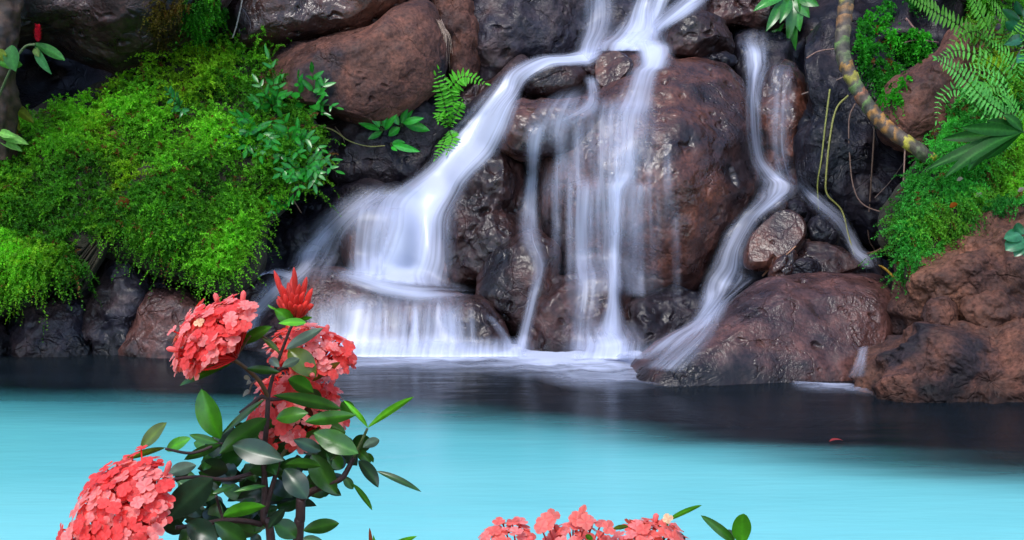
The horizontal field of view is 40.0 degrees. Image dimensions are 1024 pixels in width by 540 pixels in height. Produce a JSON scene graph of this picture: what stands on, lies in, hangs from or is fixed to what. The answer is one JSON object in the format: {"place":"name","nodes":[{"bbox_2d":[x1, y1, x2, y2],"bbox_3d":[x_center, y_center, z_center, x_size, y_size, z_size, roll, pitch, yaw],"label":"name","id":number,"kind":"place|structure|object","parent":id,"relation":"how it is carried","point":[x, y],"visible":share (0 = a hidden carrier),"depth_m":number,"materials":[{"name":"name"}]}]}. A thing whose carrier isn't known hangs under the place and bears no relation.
{"place":"outdoors","nodes":[
{"label":"outdoors","id":0,"kind":"place"},
{"bbox_2d":[0,46,326,318],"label":"bank","id":1,"kind":"structure","parent":0,"point":[90,254],"depth_m":9.29,"materials":[{"name":"green plant"}]},
{"bbox_2d":[0,0,23,159],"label":"tree trunk","id":2,"kind":"object","parent":1,"relation":"on","point":[10,28],"visible":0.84,"depth_m":9.12,"materials":[{"name":"brown plant"}]},
{"bbox_2d":[0,129,28,150],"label":"drooping plant","id":3,"kind":"object","parent":2,"relation":"attached to","point":[12,140],"visible":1,"depth_m":9.19,"materials":[{"name":"green plant"}]},
{"bbox_2d":[17,106,33,129],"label":"yellowing plant","id":4,"kind":"object","parent":2,"relation":"attached to","point":[24,113],"visible":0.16,"depth_m":9.46,"materials":[{"name":"green plant"}]},
{"bbox_2d":[0,24,64,95],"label":"red ginger","id":5,"kind":"object","parent":1,"relation":"on","point":[9,58],"visible":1,"depth_m":8.87,"materials":[{"name":"green plant"}]},
{"bbox_2d":[17,0,231,76],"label":"boulder","id":6,"kind":"object","parent":1,"relation":"on","point":[105,35],"visible":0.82,"depth_m":9.65,"materials":[{"name":"stone"}]},
{"bbox_2d":[139,0,229,60],"bbox_3d":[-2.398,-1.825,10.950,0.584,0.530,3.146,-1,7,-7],"label":"hanging moss","id":7,"kind":"object","parent":6,"relation":"hanging from","point":[204,13],"visible":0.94,"depth_m":9.62,"materials":[{"name":"green plant"}]},
{"bbox_2d":[0,22,345,341],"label":"ground cover","id":8,"kind":"object","parent":1,"relation":"on","point":[31,259],"visible":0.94,"depth_m":9.28,"materials":[{"name":"green plant"}]},
{"bbox_2d":[116,197,129,205],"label":"fallen leaf","id":9,"kind":"object","parent":8,"relation":"on","point":[126,201],"visible":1,"depth_m":9.08,"materials":[{"name":"brown plant"}]},
{"bbox_2d":[232,0,242,37],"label":"dry stalk","id":10,"kind":"object","parent":8,"relation":"on","point":[238,17],"visible":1,"depth_m":10.03,"materials":[{"name":"grey plant"}]},
{"bbox_2d":[262,108,328,163],"bbox_3d":[-1.436,-0.890,9.337,0.468,0.372,0.439,0,7,0],"label":"lobed fern","id":11,"kind":"object","parent":8,"relation":"on","point":[298,137],"visible":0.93,"depth_m":9.36,"materials":[{"name":"green plant"}]},
{"bbox_2d":[164,86,189,116],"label":"lobed fern","id":12,"kind":"object","parent":1,"relation":"on","point":[177,107],"visible":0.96,"depth_m":9.62,"materials":[{"name":"green plant"}]},
{"bbox_2d":[219,109,280,163],"bbox_3d":[-1.721,-0.894,9.393,0.343,0.362,0.403,-6,9,-43],"label":"lobed fern","id":13,"kind":"object","parent":1,"relation":"on","point":[242,121],"visible":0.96,"depth_m":9.45,"materials":[{"name":"green plant"}]},
{"bbox_2d":[247,44,292,111],"bbox_3d":[-1.635,-1.306,9.598,0.343,0.472,0.430,0,7,0],"label":"lobed fern","id":14,"kind":"object","parent":1,"relation":"on","point":[277,96],"visible":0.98,"depth_m":9.67,"materials":[{"name":"green plant"}]},
{"bbox_2d":[266,194,299,217],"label":"lobed fern","id":15,"kind":"object","parent":1,"relation":"on","point":[271,199],"visible":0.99,"depth_m":9.33,"materials":[{"name":"green plant"}]},
{"bbox_2d":[272,151,344,197],"bbox_3d":[-1.320,-0.638,9.265,0.492,0.297,0.433,0,7,0],"label":"lobed fern","id":16,"kind":"object","parent":1,"relation":"on","point":[309,171],"visible":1,"depth_m":9.31,"materials":[{"name":"green plant"}]},
{"bbox_2d":[212,0,406,50],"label":"boulder","id":17,"kind":"object","parent":1,"relation":"on","point":[280,21],"visible":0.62,"depth_m":10.08,"materials":[{"name":"stone"}]},
{"bbox_2d":[290,61,343,118],"bbox_3d":[-1.338,-1.244,9.755,0.395,0.395,0.415,0,7,0],"label":"lobed fern","id":18,"kind":"object","parent":1,"relation":"on","point":[318,89],"visible":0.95,"depth_m":9.80,"materials":[{"name":"green plant"}]},
{"bbox_2d":[315,92,462,184],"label":"boulder","id":19,"kind":"object","parent":1,"relation":"on","point":[386,163],"visible":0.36,"depth_m":10.17,"materials":[{"name":"black stone"}]},
{"bbox_2d":[317,124,384,146],"bbox_3d":[-1.165,-0.963,10.044,0.511,0.172,0.086,-2,7,-14],"label":"tendril","id":20,"kind":"object","parent":19,"relation":"on","point":[349,140],"visible":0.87,"depth_m":10.08,"materials":[{"name":"green plant"}]},
{"bbox_2d":[258,0,449,127],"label":"boulder","id":21,"kind":"object","parent":19,"relation":"on","point":[382,68],"visible":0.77,"depth_m":9.90,"materials":[{"name":"brown stone"}]},
{"bbox_2d":[437,19,452,65],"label":"dry grass tuft","id":22,"kind":"object","parent":21,"relation":"on","point":[443,30],"visible":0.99,"depth_m":10.13,"materials":[{"name":"brown plant"}]},
{"bbox_2d":[359,114,396,138],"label":"lobed plant","id":23,"kind":"object","parent":19,"relation":"on","point":[387,123],"visible":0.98,"depth_m":10.05,"materials":[{"name":"green plant"}]},
{"bbox_2d":[390,140,419,151],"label":"broad leaved plant","id":24,"kind":"object","parent":19,"relation":"on","point":[399,145],"visible":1,"depth_m":10.05,"materials":[{"name":"green plant"}]},
{"bbox_2d":[388,109,429,135],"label":"broad leaved plant","id":25,"kind":"object","parent":19,"relation":"on","point":[411,123],"visible":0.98,"depth_m":10.11,"materials":[{"name":"green plant"}]},
{"bbox_2d":[369,528,416,539],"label":"young shoot","id":26,"kind":"object","parent":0,"point":[405,538],"visible":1,"depth_m":1.74,"materials":[{"name":"green plant"}]},
{"bbox_2d":[0,338,1023,539],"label":"pool water","id":27,"kind":"structure","parent":0,"point":[470,450],"depth_m":6.60,"materials":[{"name":"blue liquid"}]},
{"bbox_2d":[6,291,91,356],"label":"boulder","id":28,"kind":"object","parent":27,"relation":"in","point":[62,336],"visible":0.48,"depth_m":9.08,"materials":[{"name":"grey stone"}]},
{"bbox_2d":[51,258,177,305],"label":"boulder","id":29,"kind":"object","parent":27,"relation":"on","point":[86,292],"visible":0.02,"depth_m":9.42,"materials":[{"name":"brown stone"}]},
{"bbox_2d":[82,258,154,354],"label":"boulder","id":30,"kind":"object","parent":27,"relation":"in","point":[106,326],"visible":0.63,"depth_m":9.15,"materials":[{"name":"grey stone"}]},
{"bbox_2d":[118,286,206,358],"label":"boulder","id":31,"kind":"object","parent":27,"relation":"in","point":[161,313],"visible":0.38,"depth_m":9.05,"materials":[{"name":"brown stone"}]},
{"bbox_2d":[260,178,385,292],"bbox_3d":[-1.447,-0.071,10.039,1.211,1.212,0.955,0,7,0],"label":"boulder","id":32,"kind":"object","parent":27,"relation":"in","point":[297,233],"visible":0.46,"depth_m":9.90,"materials":[{"name":"black stone"}]},
{"bbox_2d":[243,265,463,352],"bbox_3d":[-1.025,0.402,9.647,1.858,0.850,1.134,0,7,0],"label":"boulder","id":33,"kind":"object","parent":27,"relation":"in","point":[340,294],"visible":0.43,"depth_m":9.25,"materials":[{"name":"white liquid"}]},
{"bbox_2d":[310,236,344,266],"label":"boulder","id":34,"kind":"object","parent":33,"relation":"on","point":[327,252],"visible":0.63,"depth_m":9.78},
{"bbox_2d":[340,205,391,270],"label":"boulder","id":35,"kind":"object","parent":33,"relation":"on","point":[358,227],"visible":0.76,"depth_m":9.61,"materials":[{"name":"white liquid"}]},
{"bbox_2d":[368,181,409,206],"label":"boulder","id":36,"kind":"object","parent":35,"relation":"on","point":[386,194],"visible":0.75,"depth_m":9.89,"materials":[{"name":"white liquid"}]},
{"bbox_2d":[407,178,460,291],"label":"boulder","id":37,"kind":"object","parent":33,"relation":"on","point":[444,281],"visible":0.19,"depth_m":9.74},
{"bbox_2d":[420,54,534,188],"bbox_3d":[-0.264,-1.062,10.423,1.086,1.089,0.546,-4,8,-32],"label":"boulder","id":38,"kind":"object","parent":37,"relation":"on","point":[474,106],"visible":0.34,"depth_m":10.36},
{"bbox_2d":[432,65,489,161],"bbox_3d":[-0.363,-1.128,10.133,0.427,0.691,0.196,0,7,0],"label":"bright fern","id":39,"kind":"object","parent":38,"relation":"on","point":[457,88],"visible":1,"depth_m":10.11,"materials":[{"name":"green plant"}]},
{"bbox_2d":[449,77,494,107],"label":"boulder","id":40,"kind":"object","parent":38,"relation":"on","point":[469,93],"visible":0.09,"depth_m":10.57,"materials":[{"name":"brown stone"}]},
{"bbox_2d":[431,0,480,91],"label":"boulder","id":41,"kind":"object","parent":40,"relation":"on","point":[459,20],"visible":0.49,"depth_m":10.53,"materials":[{"name":"brown stone"}]},
{"bbox_2d":[473,0,602,83],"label":"boulder","id":42,"kind":"object","parent":40,"relation":"on","point":[531,30],"visible":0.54,"depth_m":10.66,"materials":[{"name":"grey stone"}]},
{"bbox_2d":[441,149,537,291],"bbox_3d":[-0.159,-0.384,9.975,0.718,1.040,0.904,0,7,0],"label":"boulder","id":43,"kind":"object","parent":37,"relation":"on","point":[489,211],"visible":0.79,"depth_m":9.69,"materials":[{"name":"grey stone"}]},
{"bbox_2d":[441,294,511,351],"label":"boulder","id":44,"kind":"object","parent":27,"relation":"in","point":[476,321],"visible":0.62,"depth_m":9.18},
{"bbox_2d":[326,344,641,378],"bbox_3d":[-0.254,0.584,8.684,2.948,0.020,1.710,0,7,0],"label":"foam","id":45,"kind":"object","parent":27,"relation":"on","point":[575,360],"visible":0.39,"depth_m":8.85,"materials":[{"name":"liquid"}]},
{"bbox_2d":[475,228,561,340],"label":"boulder","id":46,"kind":"object","parent":27,"relation":"on","point":[518,272],"visible":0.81,"depth_m":9.37,"materials":[{"name":"stone"}]},
{"bbox_2d":[517,270,633,352],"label":"boulder","id":47,"kind":"object","parent":27,"relation":"in","point":[570,311],"visible":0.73,"depth_m":9.21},
{"bbox_2d":[626,284,714,351],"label":"boulder","id":48,"kind":"object","parent":27,"relation":"in","point":[656,314],"visible":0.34,"depth_m":9.31,"materials":[{"name":"grey stone"}]},
{"bbox_2d":[628,271,893,385],"bbox_3d":[1.571,0.503,8.870,1.993,0.964,1.649,0,7,0],"label":"boulder","id":49,"kind":"object","parent":27,"relation":"in","point":[822,326],"visible":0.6,"depth_m":8.36,"materials":[{"name":"brown stone"}]},
{"bbox_2d":[743,209,806,270],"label":"stone","id":50,"kind":"object","parent":49,"relation":"on","point":[773,237],"visible":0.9,"depth_m":9.14,"materials":[{"name":"brown stone"}]},
{"bbox_2d":[766,198,788,215],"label":"stone","id":51,"kind":"object","parent":50,"relation":"on","point":[779,204],"visible":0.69,"depth_m":9.36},
{"bbox_2d":[762,246,795,276],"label":"twig","id":52,"kind":"object","parent":50,"relation":"on","point":[765,272],"visible":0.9,"depth_m":9.02,"materials":[{"name":"wood"}]},
{"bbox_2d":[787,199,806,217],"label":"stone","id":53,"kind":"object","parent":50,"relation":"on","point":[798,207],"visible":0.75,"depth_m":9.32,"materials":[{"name":"black stone"}]},
{"bbox_2d":[768,249,798,276],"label":"stone","id":54,"kind":"object","parent":49,"relation":"on","point":[781,266],"visible":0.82,"depth_m":9.01,"materials":[{"name":"stone"}]},
{"bbox_2d":[792,257,821,273],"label":"stone","id":55,"kind":"object","parent":54,"relation":"on","point":[805,265],"visible":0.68,"depth_m":8.98,"materials":[{"name":"grey stone"}]},
{"bbox_2d":[713,180,885,291],"bbox_3d":[1.987,-0.227,9.960,1.262,0.846,1.131,0,7,0],"label":"boulder","id":56,"kind":"object","parent":49,"relation":"on","point":[743,278],"visible":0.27,"depth_m":9.64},
{"bbox_2d":[755,59,807,184],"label":"boulder","id":57,"kind":"object","parent":56,"relation":"on","point":[781,107],"visible":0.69,"depth_m":10.08,"materials":[{"name":"stone"}]},
{"bbox_2d":[797,239,863,272],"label":"stone","id":58,"kind":"object","parent":49,"relation":"on","point":[828,257],"visible":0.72,"depth_m":9.15,"materials":[{"name":"brown stone"}]},
{"bbox_2d":[807,214,839,245],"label":"stone","id":59,"kind":"object","parent":58,"relation":"on","point":[822,228],"visible":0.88,"depth_m":9.24,"materials":[{"name":"black stone"}]},
{"bbox_2d":[879,265,892,278],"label":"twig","id":60,"kind":"object","parent":49,"relation":"on","point":[885,269],"visible":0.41,"depth_m":9.72,"materials":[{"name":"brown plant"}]},
{"bbox_2d":[810,382,850,384],"bbox_3d":[1.837,0.667,7.977,0.544,0.018,0.388,2,7,15],"label":"foam","id":61,"kind":"object","parent":27,"relation":"on","point":[834,383],"visible":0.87,"depth_m":8.12,"materials":[{"name":"liquid"}]},
{"bbox_2d":[886,203,1023,334],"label":"boulder","id":62,"kind":"object","parent":27,"relation":"on","point":[976,263],"visible":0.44,"depth_m":8.15,"materials":[{"name":"brown stone"}]},
{"bbox_2d":[920,296,958,325],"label":"boulder","id":63,"kind":"object","parent":62,"relation":"on","point":[942,310],"visible":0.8,"depth_m":8.01,"materials":[{"name":"brown stone"}]},
{"bbox_2d":[958,289,1023,327],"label":"boulder","id":64,"kind":"object","parent":62,"relation":"on","point":[987,308],"visible":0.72,"depth_m":7.95,"materials":[{"name":"brown stone"}]},
{"bbox_2d":[1004,223,1023,256],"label":"cut leaf plant","id":65,"kind":"object","parent":62,"relation":"on","point":[1014,241],"visible":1,"depth_m":7.81,"materials":[{"name":"green plant"}]},
{"bbox_2d":[16,0,1020,309],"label":"cliff","id":66,"kind":"structure","parent":0,"point":[36,84],"depth_m":11.05,"materials":[{"name":"black stone"}]},
{"bbox_2d":[579,0,685,49],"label":"boulder","id":67,"kind":"object","parent":66,"relation":"on","point":[607,18],"visible":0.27,"depth_m":10.88,"materials":[{"name":"white liquid"}]},
{"bbox_2d":[527,57,759,296],"bbox_3d":[0.954,-0.627,10.195,1.695,1.830,1.784,0,7,0],"label":"boulder","id":68,"kind":"object","parent":66,"relation":"on","point":[678,145],"visible":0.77,"depth_m":9.53,"materials":[{"name":"brown stone"}]},
{"bbox_2d":[493,96,602,161],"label":"boulder","id":69,"kind":"object","parent":68,"relation":"on","point":[558,127],"visible":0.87,"depth_m":9.57,"materials":[{"name":"stone"}]},
{"bbox_2d":[517,63,587,98],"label":"boulder","id":70,"kind":"object","parent":68,"relation":"on","point":[556,80],"visible":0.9,"depth_m":10.13,"materials":[{"name":"stone"}]},
{"bbox_2d":[595,51,633,87],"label":"boulder","id":71,"kind":"object","parent":68,"relation":"on","point":[611,66],"visible":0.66,"depth_m":10.05,"materials":[{"name":"stone"}]},
{"bbox_2d":[577,31,681,80],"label":"boulder","id":72,"kind":"object","parent":68,"relation":"on","point":[600,46],"visible":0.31,"depth_m":10.37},
{"bbox_2d":[701,51,737,66],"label":"boulder","id":73,"kind":"object","parent":68,"relation":"on","point":[729,59],"visible":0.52,"depth_m":10.31,"materials":[{"name":"grey stone"}]},
{"bbox_2d":[663,7,734,57],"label":"boulder","id":74,"kind":"object","parent":73,"relation":"on","point":[697,32],"visible":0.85,"depth_m":10.31,"materials":[{"name":"grey stone"}]},
{"bbox_2d":[731,28,795,123],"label":"boulder","id":75,"kind":"object","parent":66,"relation":"on","point":[774,48],"visible":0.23,"depth_m":10.57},
{"bbox_2d":[696,0,793,34],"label":"boulder","id":76,"kind":"object","parent":75,"relation":"on","point":[738,15],"visible":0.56,"depth_m":10.78,"materials":[{"name":"brown stone"}]},
{"bbox_2d":[753,0,818,50],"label":"overhanging plant","id":77,"kind":"object","parent":76,"relation":"on","point":[792,12],"visible":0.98,"depth_m":10.66,"materials":[{"name":"green plant"}]},
{"bbox_2d":[793,19,914,260],"bbox_3d":[2.484,-0.930,10.023,0.998,1.715,1.076,0,7,0],"label":"boulder","id":78,"kind":"object","parent":66,"relation":"on","point":[823,72],"visible":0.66,"depth_m":9.65,"materials":[{"name":"black stone"}]},
{"bbox_2d":[806,48,833,58],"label":"twig","id":79,"kind":"object","parent":78,"relation":"on","point":[818,51],"visible":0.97,"depth_m":9.82,"materials":[{"name":"grey wood"}]},
{"bbox_2d":[817,89,830,209],"bbox_3d":[2.132,-0.823,9.634,0.036,0.830,0.164,4,8,30],"label":"aerial root","id":80,"kind":"object","parent":78,"relation":"hanging from","point":[823,144],"visible":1,"depth_m":9.60,"materials":[{"name":"green plant"}]},
{"bbox_2d":[825,95,854,254],"bbox_3d":[2.213,-0.651,9.534,0.179,1.070,0.471,1,7,5],"label":"aerial root","id":81,"kind":"object","parent":78,"relation":"hanging from","point":[832,122],"visible":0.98,"depth_m":9.56,"materials":[{"name":"green plant"}]},
{"bbox_2d":[848,103,879,211],"bbox_3d":[2.343,-0.747,9.318,0.102,0.715,0.796,-1,7,-5],"label":"aerial root","id":82,"kind":"object","parent":78,"relation":"hanging from","point":[850,161],"visible":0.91,"depth_m":9.52,"materials":[{"name":"brown plant"}]},
{"bbox_2d":[872,16,1023,159],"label":"boulder","id":83,"kind":"object","parent":78,"relation":"on","point":[930,78],"visible":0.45,"depth_m":9.15,"materials":[{"name":"brown stone"}]},
{"bbox_2d":[867,127,878,258],"bbox_3d":[2.447,-0.526,9.541,0.066,0.941,0.404,3,7,22],"label":"aerial root","id":84,"kind":"object","parent":83,"relation":"hanging from","point":[871,183],"visible":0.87,"depth_m":9.47,"materials":[{"name":"brown plant"}]},
{"bbox_2d":[875,158,906,197],"bbox_3d":[2.566,-0.622,9.526,0.233,0.268,0.008,-2,7,-13],"label":"twig","id":85,"kind":"object","parent":83,"relation":"on","point":[890,180],"visible":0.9,"depth_m":9.52,"materials":[{"name":"wood"}]},
{"bbox_2d":[903,149,905,179],"bbox_3d":[2.530,-0.638,9.082,0.012,0.319,0.355,2,7,17],"label":"aerial root","id":86,"kind":"object","parent":83,"relation":"hanging from","point":[904,162],"visible":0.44,"depth_m":9.15,"materials":[{"name":"brown plant"}]},
{"bbox_2d":[851,0,937,123],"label":"creeper","id":87,"kind":"object","parent":66,"relation":"attached to","point":[866,53],"visible":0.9,"depth_m":10.07,"materials":[{"name":"green plant"}]},
{"bbox_2d":[903,40,938,43],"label":"twig","id":88,"kind":"object","parent":87,"relation":"on","point":[922,40],"visible":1,"depth_m":10.93,"materials":[{"name":"wood"}]},
{"bbox_2d":[957,0,1023,107],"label":"undergrowth","id":89,"kind":"object","parent":66,"relation":"on","point":[968,16],"visible":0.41,"depth_m":9.23,"materials":[{"name":"green plant"}]},
{"bbox_2d":[279,0,870,358],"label":"waterfall","id":90,"kind":"structure","parent":0,"point":[406,252],"depth_m":9.68,"materials":[{"name":"liquid"}]},
{"bbox_2d":[878,71,1023,279],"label":"bank","id":91,"kind":"structure","parent":0,"point":[882,242],"depth_m":8.72,"materials":[{"name":"green plant"}]},
{"bbox_2d":[834,0,938,164],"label":"ringed trunk","id":92,"kind":"object","parent":91,"relation":"on","point":[882,122],"visible":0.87,"depth_m":8.83,"materials":[{"name":"brown plant"}]},
{"bbox_2d":[858,60,1023,300],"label":"ground cover","id":93,"kind":"object","parent":91,"relation":"on","point":[922,213],"visible":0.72,"depth_m":8.52,"materials":[{"name":"green plant"}]},
{"bbox_2d":[949,202,957,207],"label":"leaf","id":94,"kind":"object","parent":93,"relation":"on","point":[953,204],"visible":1,"depth_m":8.36,"materials":[{"name":"orange plant"}]},
{"bbox_2d":[932,55,1013,125],"bbox_3d":[2.860,-1.091,8.697,0.667,0.457,0.108,-2,7,-18],"label":"sword fern","id":95,"kind":"object","parent":93,"relation":"on","point":[986,95],"visible":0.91,"depth_m":8.69,"materials":[{"name":"green plant"}]},
{"bbox_2d":[926,114,1023,177],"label":"hand leaved plant","id":96,"kind":"object","parent":93,"relation":"on","point":[991,138],"visible":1,"depth_m":8.40,"materials":[{"name":"green plant"}]},
{"bbox_2d":[933,34,1023,123],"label":"sword fern","id":97,"kind":"object","parent":93,"relation":"on","point":[994,64],"visible":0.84,"depth_m":8.83,"materials":[{"name":"green plant"}]},
{"bbox_2d":[991,94,1023,160],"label":"sword fern","id":98,"kind":"object","parent":93,"relation":"on","point":[1009,103],"visible":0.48,"depth_m":8.60,"materials":[{"name":"green plant"}]},
{"bbox_2d":[909,0,1023,91],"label":"sword fern","id":99,"kind":"object","parent":91,"relation":"on","point":[1004,18],"visible":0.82,"depth_m":9.03,"materials":[{"name":"green plant"}]},
{"bbox_2d":[1003,1,1023,62],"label":"shrub","id":100,"kind":"object","parent":91,"relation":"on","point":[1013,17],"visible":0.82,"depth_m":8.99,"materials":[{"name":"green plant"}]},
{"label":"pool bed","id":101,"kind":"structure","parent":0,"visible":0},
{"bbox_2d":[0,315,12,354],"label":"boulder","id":102,"kind":"object","parent":101,"relation":"on","point":[4,340],"visible":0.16,"depth_m":9.15,"materials":[{"name":"grey stone"}]},
{"bbox_2d":[206,297,260,333],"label":"boulder","id":103,"kind":"object","parent":101,"relation":"on","point":[255,322],"visible":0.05,"depth_m":9.42,"materials":[{"name":"grey stone"}]},
{"bbox_2d":[234,279,267,305],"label":"boulder","id":104,"kind":"object","parent":103,"relation":"on","point":[258,292],"visible":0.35,"depth_m":9.38,"materials":[{"name":"grey stone"}]},
{"bbox_2d":[849,318,1023,403],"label":"boulder","id":105,"kind":"object","parent":101,"relation":"on","point":[964,360],"visible":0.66,"depth_m":7.73,"materials":[{"name":"brown stone"}]},
{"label":"near bank","id":106,"kind":"structure","parent":0,"visible":0},
{"bbox_2d":[56,267,420,539],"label":"flowering bush","id":107,"kind":"object","parent":106,"relation":"on","point":[307,419],"visible":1,"depth_m":1.76,"materials":[{"name":"green plant"}]},
{"bbox_2d":[478,505,750,539],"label":"flowering bush","id":108,"kind":"object","parent":106,"relation":"on","point":[581,520],"visible":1,"depth_m":1.65,"materials":[{"name":"pink plant"}]}
]}

